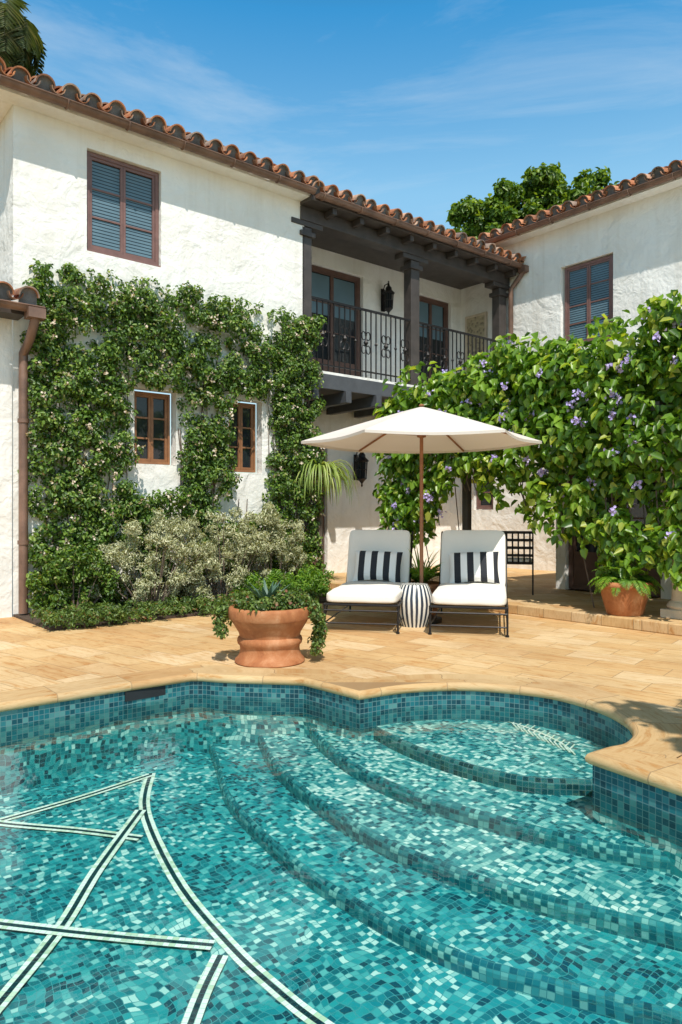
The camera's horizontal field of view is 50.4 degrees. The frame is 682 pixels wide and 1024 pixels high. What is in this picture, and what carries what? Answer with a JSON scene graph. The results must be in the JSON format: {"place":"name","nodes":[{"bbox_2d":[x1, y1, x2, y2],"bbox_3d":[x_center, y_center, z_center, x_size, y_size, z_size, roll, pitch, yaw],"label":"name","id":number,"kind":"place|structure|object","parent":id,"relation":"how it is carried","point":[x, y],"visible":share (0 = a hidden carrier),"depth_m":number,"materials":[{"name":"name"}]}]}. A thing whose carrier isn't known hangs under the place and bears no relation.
{"place":"outdoors","nodes":[
{"label":"outdoors","id":0,"kind":"place"},
{"bbox_2d":[0,590,681,759],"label":"patio","id":1,"kind":"structure","parent":0,"point":[643,666],"depth_m":6.80,"materials":[{"name":"stone"}]},
{"bbox_2d":[0,0,47,76],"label":"palm tree","id":2,"kind":"object","parent":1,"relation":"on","point":[21,42],"visible":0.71,"depth_m":13.82,"materials":[{"name":"green plant"}]},
{"bbox_2d":[13,591,326,630],"bbox_3d":[-1.910,1.285,9.880,4.450,0.030,1.399,0,0,-40],"label":"planting bed","id":3,"kind":"object","parent":1,"relation":"on","point":[28,619],"visible":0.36,"depth_m":8.64,"materials":[{"name":"soil"}]},
{"bbox_2d":[25,542,120,613],"bbox_3d":[-3.317,0.840,8.953,1.069,0.943,0.732,0,0,-35],"label":"green shrub","id":4,"kind":"object","parent":3,"relation":"on","point":[54,573],"visible":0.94,"depth_m":8.85,"materials":[{"name":"green plant"}]},
{"bbox_2d":[85,507,211,606],"bbox_3d":[-2.494,0.619,9.490,1.716,1.381,0.847,0,0,-29],"label":"silver shrub","id":5,"kind":"object","parent":3,"relation":"on","point":[142,591],"visible":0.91,"depth_m":9.45,"materials":[{"name":"green plant"}]},
{"bbox_2d":[30,588,320,629],"bbox_3d":[-1.905,1.184,9.178,3.793,0.306,0.800,0,0,-39],"label":"groundcover","id":6,"kind":"object","parent":3,"relation":"on","point":[104,610],"visible":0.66,"depth_m":8.53,"materials":[{"name":"green plant"}]},
{"bbox_2d":[169,507,271,602],"bbox_3d":[-1.665,0.620,10.167,1.634,1.397,0.884,0,0,-44],"label":"silver shrub","id":7,"kind":"object","parent":3,"relation":"on","point":[236,577],"visible":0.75,"depth_m":10.11,"materials":[{"name":"green plant"}]},
{"bbox_2d":[242,501,306,589],"bbox_3d":[-0.988,0.574,10.883,1.134,1.485,0.769,0,0,-28],"label":"silver shrub","id":8,"kind":"object","parent":3,"relation":"on","point":[271,518],"visible":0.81,"depth_m":10.85,"materials":[{"name":"green plant"}]},
{"bbox_2d":[231,562,334,597],"bbox_3d":[-0.780,1.043,10.350,1.759,0.613,0.736,0,0,-43],"label":"green shrub","id":9,"kind":"object","parent":3,"relation":"on","point":[311,578],"visible":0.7,"depth_m":10.29,"materials":[{"name":"green plant"}]},
{"bbox_2d":[211,579,328,667],"bbox_3d":[-0.624,0.935,6.331,1.003,0.729,0.744,0,0,-22],"label":"planted bowl","id":10,"kind":"object","parent":1,"relation":"on","point":[269,624],"visible":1,"depth_m":6.12,"materials":[{"name":"ceramic"}]},
{"bbox_2d":[284,459,358,584],"bbox_3d":[-0.352,0.224,11.865,1.306,2.155,1.410,0,0,0],"label":"palm tree","id":11,"kind":"object","parent":1,"relation":"on","point":[326,471],"visible":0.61,"depth_m":11.63,"materials":[{"name":"green plant"}]},
{"bbox_2d":[0,665,681,1023],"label":"swimming pool","id":12,"kind":"structure","parent":1,"relation":"in","point":[201,844],"depth_m":3.80,"materials":[{"name":"tile"}]},
{"bbox_2d":[0,57,681,617],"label":"spanish villa","id":13,"kind":"object","parent":1,"relation":"on","point":[90,181],"visible":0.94,"depth_m":11.36,"materials":[{"name":"paint"}]},
{"bbox_2d":[17,258,327,612],"bbox_3d":[-2.108,-0.957,10.419,4.785,4.675,0.574,0,0,-40],"label":"climbing creeper","id":14,"kind":"object","parent":13,"relation":"attached to","point":[200,441],"visible":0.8,"depth_m":9.91,"materials":[{"name":"green plant"}]},
{"bbox_2d":[87,151,612,508],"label":"window frames","id":15,"kind":"structure","parent":13,"relation":"in","point":[91,156],"depth_m":10.23,"materials":[{"name":"paint"}]},
{"bbox_2d":[354,452,368,486],"bbox_3d":[0.387,-0.881,14.232,0.264,0.798,0.332,0,0,-40],"label":"wall lantern","id":16,"kind":"object","parent":13,"relation":"attached to","point":[361,460],"depth_m":14.15,"materials":[{"name":"metal"}]},
{"bbox_2d":[92,161,654,553],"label":"window panes","id":17,"kind":"structure","parent":13,"relation":"in","point":[141,402],"depth_m":10.91,"materials":[{"name":"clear glass"}]},
{"bbox_2d":[381,281,394,313],"bbox_3d":[0.943,-4.319,14.689,0.239,0.722,0.301,0,0,-40],"label":"wall lantern","id":18,"kind":"object","parent":13,"relation":"attached to","point":[387,294],"depth_m":14.62,"materials":[{"name":"metal"}]},
{"bbox_2d":[323,530,413,633],"bbox_3d":[0.376,0.764,8.652,0.837,1.072,1.815,0,0,11],"label":"chaise lounge","id":19,"kind":"object","parent":1,"relation":"on","point":[379,565],"visible":0.88,"depth_m":8.88,"materials":[{"name":"fabric"}]},
{"bbox_2d":[396,583,432,627],"bbox_3d":[0.840,1.060,8.300,0.429,0.480,0.429,0,0,0],"label":"garden stool","id":20,"kind":"object","parent":1,"relation":"on","point":[416,598],"visible":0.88,"depth_m":8.13,"materials":[{"name":"ceramic"}]},
{"bbox_2d":[301,404,541,624],"bbox_3d":[0.955,0.007,8.600,2.860,2.585,2.477,0,0,0],"label":"patio umbrella","id":21,"kind":"object","parent":1,"relation":"on","point":[421,430],"visible":0.84,"depth_m":8.58,"materials":[{"name":"beige fabric"}]},
{"bbox_2d":[408,545,440,614],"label":"potted fern","id":22,"kind":"object","parent":1,"relation":"on","point":[428,573],"visible":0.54,"depth_m":9.15,"materials":[{"name":"green plant"}]},
{"bbox_2d":[428,530,508,636],"bbox_3d":[1.518,0.763,8.447,0.837,1.073,1.815,0,0,12],"label":"chaise lounge","id":23,"kind":"object","parent":1,"relation":"on","point":[473,569],"visible":1,"depth_m":8.67,"materials":[{"name":"fabric"}]},
{"bbox_2d":[323,566,681,635],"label":"terrace step","id":24,"kind":"object","parent":1,"relation":"on","point":[548,599],"visible":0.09,"depth_m":9.25,"materials":[{"name":"stone"}]},
{"bbox_2d":[503,531,533,594],"bbox_3d":[2.547,0.726,10.557,0.504,0.911,0.546,0,0,15],"label":"iron dining chair","id":25,"kind":"object","parent":24,"relation":"on","point":[520,559],"visible":0.71,"depth_m":10.32,"materials":[{"name":"metal"}]},
{"bbox_2d":[372,289,681,607],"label":"flowering vine","id":26,"kind":"object","parent":24,"relation":"on","point":[546,387],"visible":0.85,"depth_m":8.79,"materials":[{"name":"green plant"}]},
{"bbox_2d":[513,401,680,434],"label":"pergola beams","id":27,"kind":"structure","parent":24,"relation":"on","point":[659,403],"depth_m":8.23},
{"bbox_2d":[587,559,664,616],"bbox_3d":[3.287,0.860,8.380,0.840,0.640,0.864,0,0,25],"label":"potted plant","id":28,"kind":"object","parent":24,"relation":"on","point":[624,597],"visible":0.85,"depth_m":8.16,"materials":[{"name":"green plant"}]},
{"bbox_2d":[660,425,681,619],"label":"pergola column","id":29,"kind":"structure","parent":24,"relation":"on","point":[673,610],"depth_m":8.02,"materials":[{"name":"white paint"}]},
{"bbox_2d":[0,0,681,509],"label":"sky","id":30,"kind":"structure","parent":0,"point":[418,108],"materials":[{"name":"blue"}]},
{"bbox_2d":[462,474,471,529],"bbox_3d":[1.824,0.105,10.508,0.100,2.150,0.100,0,0,-40],"label":"pergola post","id":31,"kind":"object","parent":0,"point":[467,509],"visible":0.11,"depth_m":10.47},
{"bbox_2d":[445,178,523,509],"bbox_3d":[6.149,-5.931,29.910,4.402,14.512,4.891,0,0,0],"label":"shade tree","id":32,"kind":"object","parent":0,"point":[473,217],"visible":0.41,"depth_m":28.57,"materials":[{"name":"green plant"}]},
{"bbox_2d":[505,161,619,222],"bbox_3d":[9.095,-6.533,29.969,5.510,15.760,5.171,0,0,0],"label":"shade tree","id":33,"kind":"object","parent":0,"point":[543,187],"visible":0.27,"depth_m":28.71,"materials":[{"name":"green plant"}]}
]}

